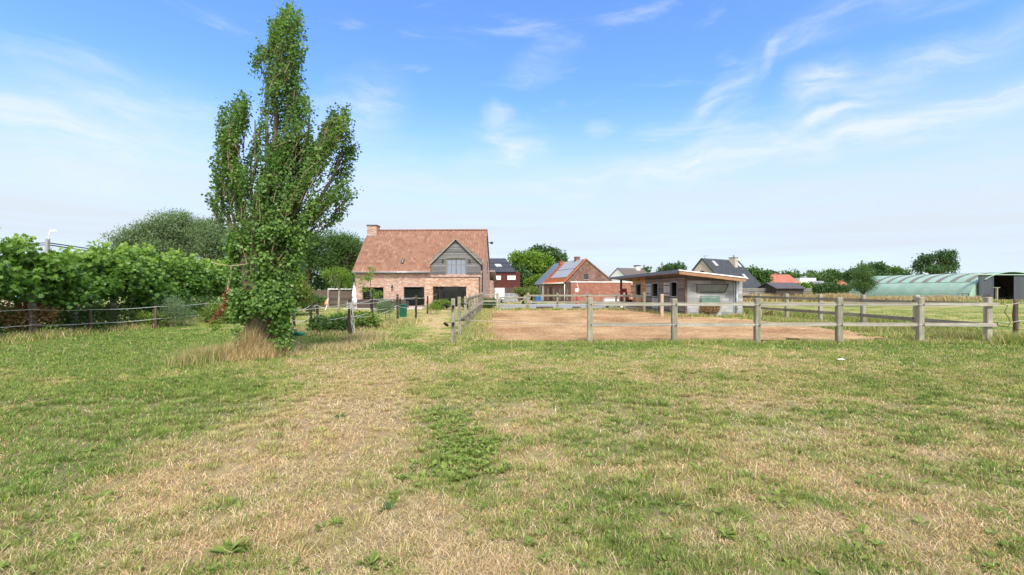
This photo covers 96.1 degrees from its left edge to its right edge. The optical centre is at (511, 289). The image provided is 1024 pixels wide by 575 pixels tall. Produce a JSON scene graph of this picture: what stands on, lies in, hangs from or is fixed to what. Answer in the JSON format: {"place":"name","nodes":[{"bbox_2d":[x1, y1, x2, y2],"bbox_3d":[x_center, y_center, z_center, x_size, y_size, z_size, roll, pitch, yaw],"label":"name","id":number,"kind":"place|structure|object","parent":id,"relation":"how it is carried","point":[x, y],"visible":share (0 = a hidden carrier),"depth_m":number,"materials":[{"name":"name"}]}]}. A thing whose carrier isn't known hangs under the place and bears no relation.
{"place":"outdoors","nodes":[
{"label":"outdoors","id":0,"kind":"place"},
{"bbox_2d":[0,308,312,344],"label":"grass","id":1,"kind":"structure","parent":0,"point":[25,336],"depth_m":14.69,"materials":[{"name":"green plant"}]},
{"bbox_2d":[296,328,405,354],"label":"grass","id":2,"kind":"structure","parent":0,"point":[363,337],"depth_m":12.19,"materials":[{"name":"plant"}]},
{"bbox_2d":[289,317,431,336],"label":"grass","id":3,"kind":"structure","parent":0,"point":[400,321],"depth_m":17.32,"materials":[{"name":"green plant"}]},
{"bbox_2d":[0,289,1023,574],"bbox_3d":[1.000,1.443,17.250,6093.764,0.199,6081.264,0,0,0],"label":"ground","id":4,"kind":"structure","parent":0,"point":[446,317],"depth_m":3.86,"materials":[{"name":"green plant"}]},
{"bbox_2d":[0,240,21,292],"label":"plane tree","id":5,"kind":"object","parent":4,"relation":"on","point":[3,269],"visible":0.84,"depth_m":13.07,"materials":[{"name":"green plant"}]},
{"bbox_2d":[0,299,64,333],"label":"copper shrub","id":6,"kind":"object","parent":4,"relation":"on","point":[42,313],"visible":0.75,"depth_m":14.15,"materials":[{"name":"brown plant"}]},
{"bbox_2d":[45,229,57,252],"bbox_3d":[-34.005,-1.406,34.000,0.750,6.012,0.200,0,0,0],"label":"street lamp","id":7,"kind":"object","parent":4,"relation":"on","point":[47,244],"visible":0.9,"depth_m":33.90,"materials":[{"name":"concrete"}]},
{"bbox_2d":[0,233,110,332],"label":"plane tree","id":8,"kind":"object","parent":4,"relation":"on","point":[36,269],"visible":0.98,"depth_m":14.23,"materials":[{"name":"green plant"}]},
{"bbox_2d":[10,245,129,330],"bbox_3d":[-15.051,0.021,16.076,2.453,3.164,4.116,0,0,0],"label":"plane tree","id":9,"kind":"object","parent":4,"relation":"on","point":[95,260],"visible":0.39,"depth_m":16.29,"materials":[{"name":"green plant"}]},
{"bbox_2d":[0,302,208,333],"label":"wire fence","id":10,"kind":"object","parent":4,"relation":"on","point":[30,321],"visible":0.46,"depth_m":15.81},
{"bbox_2d":[0,291,233,335],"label":"beech hedge","id":11,"kind":"object","parent":4,"relation":"on","point":[98,316],"visible":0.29,"depth_m":17.35,"materials":[{"name":"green plant"}]},
{"bbox_2d":[84,239,173,326],"bbox_3d":[-15.257,-0.133,18.038,2.355,3.473,3.934,0,0,16],"label":"plane tree","id":12,"kind":"object","parent":4,"relation":"on","point":[142,284],"visible":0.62,"depth_m":18.27,"materials":[{"name":"green plant"}]},
{"bbox_2d":[98,210,187,302],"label":"willow tree","id":13,"kind":"object","parent":4,"relation":"on","point":[156,225],"visible":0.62,"depth_m":43.15,"materials":[{"name":"green plant"}]},
{"bbox_2d":[127,309,173,326],"bbox_3d":[-14.204,1.172,18.233,1.601,0.892,1.228,0,0,0],"label":"fern clump","id":14,"kind":"object","parent":4,"relation":"on","point":[145,317],"visible":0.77,"depth_m":18.02,"materials":[{"name":"green plant"}]},
{"bbox_2d":[113,241,189,323],"bbox_3d":[-16.079,-0.227,19.619,2.404,3.659,4.069,0,0,0],"label":"plane tree","id":15,"kind":"object","parent":4,"relation":"on","point":[146,253],"visible":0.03,"depth_m":20.46,"materials":[{"name":"green plant"}]},
{"bbox_2d":[135,207,203,256],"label":"willow tree","id":16,"kind":"object","parent":4,"relation":"on","point":[182,218],"visible":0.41,"depth_m":45.07,"materials":[{"name":"green plant"}]},
{"bbox_2d":[0,260,354,299],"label":"distant wood","id":17,"kind":"object","parent":4,"relation":"on","point":[316,282],"visible":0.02,"depth_m":52.20,"materials":[{"name":"green plant"}]},
{"bbox_2d":[153,292,204,326],"bbox_3d":[-13.464,0.796,18.582,1.773,1.515,1.540,0,0,0],"label":"feathery shrub","id":18,"kind":"object","parent":4,"relation":"on","point":[178,308],"visible":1,"depth_m":18.52,"materials":[{"name":"green plant"}]},
{"bbox_2d":[158,256,209,300],"bbox_3d":[-16.571,-0.011,21.999,2.291,3.228,4.168,0,0,17],"label":"plane tree","id":19,"kind":"object","parent":4,"relation":"on","point":[183,279],"visible":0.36,"depth_m":22.54,"materials":[{"name":"green plant"}]},
{"bbox_2d":[139,338,238,369],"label":"grass","id":20,"kind":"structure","parent":4,"relation":"on","point":[200,355],"depth_m":9.08,"materials":[{"name":"plant"}]},
{"bbox_2d":[161,248,226,308],"bbox_3d":[-16.800,-0.225,23.816,2.589,3.656,3.904,0,0,0],"label":"plane tree","id":21,"kind":"object","parent":4,"relation":"on","point":[200,268],"visible":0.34,"depth_m":23.91,"materials":[{"name":"green plant"}]},
{"bbox_2d":[178,215,239,298],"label":"willow tree","id":22,"kind":"object","parent":4,"relation":"on","point":[209,232],"visible":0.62,"depth_m":44.02,"materials":[{"name":"green plant"}]},
{"bbox_2d":[196,257,238,298],"bbox_3d":[-17.457,-0.111,26.854,2.354,3.428,3.598,0,0,0],"label":"plane tree","id":23,"kind":"object","parent":4,"relation":"on","point":[215,289],"visible":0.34,"depth_m":26.48,"materials":[{"name":"green plant"}]},
{"bbox_2d":[195,300,242,322],"bbox_3d":[-12.802,1.041,20.501,2.566,1.199,1.601,0,0,0],"label":"fern clump","id":24,"kind":"object","parent":4,"relation":"on","point":[208,311],"visible":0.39,"depth_m":20.15,"materials":[{"name":"green plant"}]},
{"bbox_2d":[216,259,239,296],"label":"plane tree","id":25,"kind":"object","parent":4,"relation":"on","point":[223,262],"visible":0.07,"depth_m":28.66,"materials":[{"name":"green plant"}]},
{"bbox_2d":[204,534,253,553],"bbox_3d":[-1.600,1.454,2.621,0.213,0.075,0.167,0,0,0],"label":"dock weed","id":26,"kind":"object","parent":4,"relation":"on","point":[219,549],"visible":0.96,"depth_m":2.63,"materials":[{"name":"green plant"}]},
{"bbox_2d":[213,320,301,361],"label":"dry grass","id":27,"kind":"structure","parent":4,"relation":"on","point":[248,349],"depth_m":9.43,"materials":[{"name":"beige plant"}]},
{"bbox_2d":[201,0,363,355],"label":"poplar tree","id":28,"kind":"object","parent":4,"relation":"on","point":[269,237],"visible":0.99,"depth_m":9.68,"materials":[{"name":"green plant"}]},
{"bbox_2d":[205,260,254,333],"bbox_3d":[-5.868,0.171,9.614,1.012,1.560,0.385,0,0,0],"label":"dried vine","id":29,"kind":"object","parent":28,"relation":"hanging from","point":[216,315],"visible":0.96,"depth_m":9.59,"materials":[{"name":"plant"}]},
{"bbox_2d":[288,270,304,315],"bbox_3d":[-12.189,0.222,24.817,2.039,2.757,1.781,0,0,0],"label":"lime bush","id":30,"kind":"object","parent":4,"relation":"on","point":[298,280],"visible":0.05,"depth_m":24.64,"materials":[{"name":"green plant"}]},
{"bbox_2d":[293,268,315,314],"bbox_3d":[-12.797,0.099,26.945,2.748,3.004,1.951,0,0,0],"label":"conifer shrub","id":31,"kind":"object","parent":4,"relation":"on","point":[304,290],"visible":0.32,"depth_m":26.75,"materials":[{"name":"green plant"}]},
{"bbox_2d":[299,293,325,311],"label":"round bush","id":32,"kind":"object","parent":4,"relation":"on","point":[319,299],"visible":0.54,"depth_m":30.78,"materials":[{"name":"green plant"}]},
{"bbox_2d":[291,229,352,289],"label":"willow tree","id":33,"kind":"object","parent":4,"relation":"on","point":[312,255],"visible":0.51,"depth_m":49.68,"materials":[{"name":"green plant"}]},
{"bbox_2d":[314,515,343,529],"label":"dock weed","id":34,"kind":"object","parent":4,"relation":"on","point":[334,519],"visible":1,"depth_m":2.91,"materials":[{"name":"green plant"}]},
{"bbox_2d":[310,290,352,306],"bbox_3d":[-15.050,0.846,38.434,3.923,1.608,0.213,0,0,0],"label":"privacy fence","id":35,"kind":"object","parent":4,"relation":"on","point":[332,297],"visible":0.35,"depth_m":38.50,"materials":[{"name":"brown wood"}]},
{"bbox_2d":[304,313,360,333],"bbox_3d":[-6.246,1.199,16.050,1.894,0.736,1.186,0,0,-25],"label":"bramble patch","id":36,"kind":"object","parent":4,"relation":"on","point":[318,322],"visible":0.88,"depth_m":15.79,"materials":[{"name":"green plant"}]},
{"bbox_2d":[319,265,357,313],"bbox_3d":[-8.825,0.167,23.313,1.912,2.869,1.491,0,0,0],"label":"young tree","id":37,"kind":"object","parent":4,"relation":"on","point":[343,278],"visible":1,"depth_m":23.26,"materials":[{"name":"green plant"}]},
{"bbox_2d":[317,227,364,287],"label":"willow tree","id":38,"kind":"object","parent":4,"relation":"on","point":[346,244],"visible":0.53,"depth_m":51.08,"materials":[{"name":"green plant"}]},
{"bbox_2d":[329,310,383,328],"bbox_3d":[-5.897,1.172,17.339,2.074,0.769,1.219,0,0,0],"label":"bramble patch","id":39,"kind":"object","parent":4,"relation":"on","point":[371,320],"visible":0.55,"depth_m":17.15,"materials":[{"name":"green plant"}]},
{"bbox_2d":[292,293,436,334],"bbox_3d":[-6.681,0.947,24.776,4.146,1.424,19.692,0,0,0],"label":"rope fence","id":40,"kind":"object","parent":4,"relation":"on","point":[349,320],"visible":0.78,"depth_m":18.38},
{"bbox_2d":[352,548,381,567],"bbox_3d":[-0.787,1.473,2.520,0.168,0.054,0.146,0,0,0],"label":"dock weed","id":41,"kind":"object","parent":4,"relation":"on","point":[372,558],"visible":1,"depth_m":2.53,"materials":[{"name":"green plant"}]},
{"bbox_2d":[356,265,382,299],"bbox_3d":[-6.485,0.218,21.100,1.244,2.766,0.792,0,0,0],"label":"peach sapling","id":42,"kind":"object","parent":4,"relation":"on","point":[368,278],"visible":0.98,"depth_m":21.05,"materials":[{"name":"green plant"}]},
{"bbox_2d":[343,307,424,308],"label":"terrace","id":43,"kind":"structure","parent":4,"relation":"on","point":[395,308],"depth_m":34.86,"materials":[{"name":"stone"}]},
{"bbox_2d":[357,299,377,307],"bbox_3d":[-11.080,1.110,35.340,1.300,0.660,0.920,0,0,2],"label":"wicker sofa","id":44,"kind":"object","parent":43,"relation":"on","point":[360,304],"visible":0.7,"depth_m":34.89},
{"bbox_2d":[373,299,396,320],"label":"rosemary bush","id":45,"kind":"object","parent":4,"relation":"on","point":[387,307],"visible":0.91,"depth_m":20.02,"materials":[{"name":"green plant"}]},
{"bbox_2d":[398,304,407,316],"bbox_3d":[-5.913,1.172,24.990,0.420,0.695,0.440,0,0,-3],"label":"compost bin","id":46,"kind":"object","parent":4,"relation":"on","point":[402,312],"visible":0.93,"depth_m":24.83,"materials":[{"name":"green plastic"}]},
{"bbox_2d":[351,225,496,307],"bbox_3d":[-7.326,-2.066,41.737,11.260,7.333,11.440,0,0,2],"label":"brick farmhouse","id":47,"kind":"object","parent":4,"relation":"on","point":[423,264],"visible":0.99,"depth_m":37.85,"materials":[{"name":"brown brick"}]},
{"bbox_2d":[363,287,382,300],"bbox_3d":[-11.410,0.467,37.948,1.756,1.230,0.050,0,0,2],"label":"window","id":48,"kind":"structure","parent":47,"relation":"in","point":[366,294],"depth_m":37.94,"materials":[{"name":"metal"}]},
{"bbox_2d":[404,287,423,305],"bbox_3d":[-8.017,0.610,37.841,1.696,1.580,0.050,0,0,2],"label":"window","id":49,"kind":"structure","parent":47,"relation":"in","point":[409,292],"depth_m":37.84,"materials":[{"name":"glass"}]},
{"bbox_2d":[433,287,465,306],"bbox_3d":[-4.876,0.589,36.152,2.620,1.583,0.050,0,0,2],"label":"window","id":50,"kind":"structure","parent":47,"relation":"in","point":[448,293],"depth_m":36.15,"materials":[{"name":"glass"}]},
{"bbox_2d":[447,258,465,273],"bbox_3d":[-4.552,-1.785,37.612,1.566,1.451,0.050,0,0,2],"label":"window","id":51,"kind":"structure","parent":47,"relation":"in","point":[454,265],"depth_m":37.61,"materials":[{"name":"white glass"}]},
{"bbox_2d":[451,298,454,342],"bbox_3d":[-1.621,0.952,12.613,0.117,1.396,0.206,0,0,0],"label":"electric gate post","id":52,"kind":"object","parent":4,"relation":"on","point":[452,320],"visible":0.94,"depth_m":12.61,"materials":[{"name":"wood"}]},
{"bbox_2d":[456,308,504,341],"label":"grass","id":53,"kind":"structure","parent":4,"relation":"on","point":[481,316],"depth_m":17.15,"materials":[{"name":"plant"}]},
{"bbox_2d":[494,288,504,302],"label":"white trailer","id":54,"kind":"object","parent":4,"relation":"on","point":[501,291],"visible":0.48,"depth_m":49.98,"materials":[{"name":"paint"}]},
{"bbox_2d":[394,368,605,492],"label":"broadleaf weeds","id":55,"kind":"object","parent":4,"relation":"on","point":[455,460],"visible":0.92,"depth_m":4.22,"materials":[{"name":"green plant"}]},
{"bbox_2d":[490,258,519,300],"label":"dark red house","id":56,"kind":"structure","parent":4,"relation":"on","point":[507,275],"depth_m":59.96,"materials":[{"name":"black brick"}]},
{"bbox_2d":[502,293,517,301],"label":"gabion wall","id":57,"kind":"structure","parent":4,"relation":"on","point":[510,295],"depth_m":54.94,"materials":[{"name":"stone"}]},
{"bbox_2d":[496,293,526,308],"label":"field gate","id":58,"kind":"structure","parent":4,"relation":"on","point":[498,298],"depth_m":33.84,"materials":[{"name":"beige wood"}]},
{"bbox_2d":[0,330,1023,398],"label":"grass","id":59,"kind":"structure","parent":4,"relation":"on","point":[124,358],"depth_m":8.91,"materials":[{"name":"green plant"}]},
{"bbox_2d":[0,352,1023,574],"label":"broadleaf weeds","id":60,"kind":"object","parent":4,"relation":"on","point":[527,538],"visible":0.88,"depth_m":3.00,"materials":[{"name":"green plant"}]},
{"bbox_2d":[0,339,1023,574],"bbox_3d":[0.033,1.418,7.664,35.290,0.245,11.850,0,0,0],"label":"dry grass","id":61,"kind":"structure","parent":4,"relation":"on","point":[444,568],"depth_m":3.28,"materials":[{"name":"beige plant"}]},
{"bbox_2d":[443,292,586,335],"bbox_3d":[-0.115,0.940,23.402,4.091,1.421,21.215,0,0,-1],"label":"board fence","id":62,"kind":"object","parent":4,"relation":"on","point":[479,300],"visible":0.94,"depth_m":17.34,"materials":[{"name":"wood"}]},
{"bbox_2d":[511,262,534,299],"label":"dark tree","id":63,"kind":"object","parent":4,"relation":"on","point":[524,273],"visible":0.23,"depth_m":64.59,"materials":[{"name":"green plant"}]},
{"bbox_2d":[512,285,534,303],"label":"topiary tree","id":64,"kind":"object","parent":4,"relation":"on","point":[523,291],"visible":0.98,"depth_m":46.43,"materials":[{"name":"green plant"}]},
{"bbox_2d":[507,249,555,298],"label":"round tree","id":65,"kind":"object","parent":4,"relation":"on","point":[535,262],"visible":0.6,"depth_m":66.48,"materials":[{"name":"green plant"}]},
{"bbox_2d":[523,273,542,287],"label":"lime bush","id":66,"kind":"object","parent":4,"relation":"on","point":[532,280],"visible":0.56,"depth_m":62.48,"materials":[{"name":"green plant"}]},
{"bbox_2d":[534,551,553,564],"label":"dock weed","id":67,"kind":"object","parent":4,"relation":"on","point":[545,556],"visible":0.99,"depth_m":2.56,"materials":[{"name":"green plant"}]},
{"bbox_2d":[533,263,558,300],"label":"white cottage","id":68,"kind":"structure","parent":4,"relation":"on","point":[544,277],"depth_m":60.09,"materials":[{"name":"paint"}]},
{"bbox_2d":[527,244,569,266],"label":"dark tree","id":69,"kind":"object","parent":4,"relation":"on","point":[558,254],"visible":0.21,"depth_m":83.39,"materials":[{"name":"green plant"}]},
{"bbox_2d":[527,292,645,311],"bbox_3d":[5.667,0.922,33.136,8.744,1.456,3.552,0,0,31],"label":"board fence","id":70,"kind":"object","parent":4,"relation":"on","point":[587,295],"visible":0.73,"depth_m":33.77,"materials":[{"name":"grey wood"}]},
{"bbox_2d":[542,257,631,300],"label":"brick cottage","id":71,"kind":"structure","parent":4,"relation":"on","point":[586,274],"depth_m":50.95,"materials":[{"name":"red brick"}]},
{"bbox_2d":[487,307,752,316],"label":"grass","id":72,"kind":"structure","parent":4,"relation":"on","point":[665,312],"depth_m":31.21,"materials":[{"name":"green plant"}]},
{"bbox_2d":[609,265,646,282],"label":"white gabled house","id":73,"kind":"structure","parent":4,"relation":"on","point":[636,269],"depth_m":77.18,"materials":[{"name":"paint"}]},
{"bbox_2d":[642,260,686,272],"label":"tree","id":74,"kind":"object","parent":4,"relation":"on","point":[679,265],"visible":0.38,"depth_m":114.10,"materials":[{"name":"green plant"}]},
{"bbox_2d":[659,526,684,543],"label":"dock weed","id":75,"kind":"object","parent":4,"relation":"on","point":[662,532],"visible":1,"depth_m":2.78,"materials":[{"name":"green plant"}]},
{"bbox_2d":[609,269,746,315],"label":"horse stable","id":76,"kind":"structure","parent":4,"relation":"on","point":[680,286],"depth_m":25.83,"materials":[{"name":"concrete"}]},
{"bbox_2d":[699,302,720,313],"bbox_3d":[11.036,1.064,25.612,1.244,0.729,0.543,0,0,0],"label":"hay bundle","id":77,"kind":"object","parent":76,"relation":"hanging from","point":[709,309],"visible":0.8,"depth_m":25.55,"materials":[{"name":"beige plant"}]},
{"bbox_2d":[700,296,719,306],"bbox_3d":[11.049,0.686,25.701,1.024,0.606,0.229,0,0,0],"label":"hay feeder","id":78,"kind":"object","parent":76,"relation":"attached to","point":[710,300],"visible":0.74,"depth_m":25.61,"materials":[{"name":"green"}]},
{"bbox_2d":[694,284,727,291],"bbox_3d":[11.085,-0.049,25.626,1.773,0.471,0.387,0,0,0],"label":"hay rack","id":79,"kind":"object","parent":76,"relation":"attached to","point":[711,287],"visible":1,"depth_m":25.54,"materials":[{"name":"metal"}]},
{"bbox_2d":[471,310,908,341],"bbox_3d":[4.920,1.486,22.865,15.840,0.083,21.330,0,0,0],"label":"sand arena","id":80,"kind":"object","parent":4,"relation":"on","point":[534,327],"visible":0.76,"depth_m":17.21},
{"bbox_2d":[437,336,1004,345],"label":"grass","id":81,"kind":"structure","parent":4,"relation":"on","point":[825,341],"depth_m":12.72,"materials":[{"name":"green plant"}]},
{"bbox_2d":[691,255,760,293],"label":"slate roof house","id":82,"kind":"structure","parent":4,"relation":"on","point":[733,266],"depth_m":62.91,"materials":[{"name":"beige brick"}]},
{"bbox_2d":[716,524,739,537],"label":"dock weed","id":83,"kind":"object","parent":4,"relation":"on","point":[731,534],"visible":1,"depth_m":2.80,"materials":[{"name":"green plant"}]},
{"bbox_2d":[746,264,773,284],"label":"tree","id":84,"kind":"object","parent":4,"relation":"on","point":[762,276],"visible":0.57,"depth_m":86.60,"materials":[{"name":"green plant"}]},
{"bbox_2d":[743,288,811,294],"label":"board fence","id":85,"kind":"object","parent":4,"relation":"on","point":[764,289],"visible":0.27,"depth_m":57.88,"materials":[{"name":"grey wood"}]},
{"bbox_2d":[757,282,805,299],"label":"black hut","id":86,"kind":"object","parent":4,"relation":"on","point":[781,288],"visible":0.64,"depth_m":56.39,"materials":[{"name":"black wood"}]},
{"bbox_2d":[770,273,799,283],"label":"red roof barn","id":87,"kind":"structure","parent":4,"relation":"on","point":[784,278],"depth_m":93.73,"materials":[{"name":"tile"}]},
{"bbox_2d":[587,297,998,341],"bbox_3d":[7.823,0.937,12.905,11.447,1.426,0.242,0,0,0],"label":"board fence","id":88,"kind":"object","parent":4,"relation":"on","point":[987,324],"visible":0.98,"depth_m":12.87,"materials":[{"name":"wood"}]},
{"bbox_2d":[781,268,849,289],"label":"distant wood","id":89,"kind":"object","parent":4,"relation":"on","point":[808,273],"visible":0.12,"depth_m":329.74,"materials":[{"name":"green plant"}]},
{"bbox_2d":[810,268,843,284],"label":"tree","id":90,"kind":"object","parent":4,"relation":"on","point":[828,274],"visible":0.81,"depth_m":120.66,"materials":[{"name":"green plant"}]},
{"bbox_2d":[802,281,852,294],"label":"long hedge","id":91,"kind":"object","parent":4,"relation":"on","point":[827,287],"visible":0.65,"depth_m":75.21,"materials":[{"name":"green plant"}]},
{"bbox_2d":[743,294,980,330],"bbox_3d":[13.380,0.922,20.124,0.324,1.455,14.109,0,0,0],"label":"board fence","id":92,"kind":"object","parent":4,"relation":"on","point":[862,315],"visible":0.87,"depth_m":17.68,"materials":[{"name":"wood"}]},
{"bbox_2d":[846,261,881,294],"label":"green shrub","id":93,"kind":"object","parent":4,"relation":"on","point":[862,283],"visible":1,"depth_m":56.63,"materials":[{"name":"green plant"}]},
{"bbox_2d":[836,261,905,282],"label":"tree","id":94,"kind":"object","parent":4,"relation":"on","point":[879,268],"visible":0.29,"depth_m":102.79,"materials":[{"name":"green plant"}]},
{"bbox_2d":[887,264,914,274],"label":"tree","id":95,"kind":"object","parent":4,"relation":"on","point":[901,270],"visible":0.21,"depth_m":106.82,"materials":[{"name":"green plant"}]},
{"bbox_2d":[908,249,960,274],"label":"ragged tree","id":96,"kind":"object","parent":4,"relation":"on","point":[946,260],"visible":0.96,"depth_m":95.04,"materials":[{"name":"green plant"}]},
{"bbox_2d":[849,272,1023,299],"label":"green hangar","id":97,"kind":"structure","parent":4,"relation":"on","point":[1010,285],"depth_m":65.94,"materials":[{"name":"metal"}]},
{"bbox_2d":[978,275,993,298],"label":"sliding door","id":98,"kind":"structure","parent":97,"relation":"in","point":[985,289],"depth_m":60.88,"materials":[{"name":"grey metal"}]},
{"bbox_2d":[1013,275,1023,299],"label":"sliding door","id":99,"kind":"structure","parent":97,"relation":"in","point":[1018,280],"depth_m":61.43,"materials":[{"name":"grey metal"}]},
{"bbox_2d":[966,329,1023,345],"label":"grass","id":100,"kind":"structure","parent":4,"relation":"on","point":[1011,338],"depth_m":12.58,"materials":[{"name":"plant"}]},
{"bbox_2d":[997,299,1018,333],"bbox_3d":[15.178,0.972,13.012,3.436,1.365,0.240,0,0,-4],"label":"wire fence","id":101,"kind":"object","parent":4,"relation":"on","point":[1015,318],"visible":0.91,"depth_m":12.96,"materials":[{"name":"wood"}]},
{"bbox_2d":[0,0,1023,282],"label":"sky","id":102,"kind":"structure","parent":0,"point":[776,135],"materials":[{"name":"blue"}]},
{"bbox_2d":[3,309,1023,336],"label":"grass","id":103,"kind":"structure","parent":0,"point":[179,330],"depth_m":18.52,"materials":[{"name":"plant"}]},
{"bbox_2d":[500,305,628,308],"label":"paved yard","id":104,"kind":"structure","parent":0,"point":[553,306],"depth_m":39.39,"materials":[{"name":"beige concrete"}]},
{"bbox_2d":[743,292,859,301],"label":"tall grass","id":105,"kind":"structure","parent":0,"point":[833,295],"depth_m":55.38,"materials":[{"name":"beige plant"}]},
{"bbox_2d":[730,314,999,342],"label":"grass","id":106,"kind":"structure","parent":0,"point":[904,332],"depth_m":15.36,"materials":[{"name":"green plant"}]},
{"bbox_2d":[743,307,1000,333],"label":"grass","id":107,"kind":"structure","parent":0,"point":[829,317],"depth_m":19.10,"materials":[{"name":"plant"}]},
{"bbox_2d":[801,294,993,301],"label":"tall grass","id":108,"kind":"structure","parent":0,"point":[939,298],"depth_m":53.09,"materials":[{"name":"plant"}]},
{"bbox_2d":[952,299,1023,303],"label":"tall grass","id":109,"kind":"structure","parent":0,"point":[1010,301],"depth_m":48.89,"materials":[{"name":"beige plant"}]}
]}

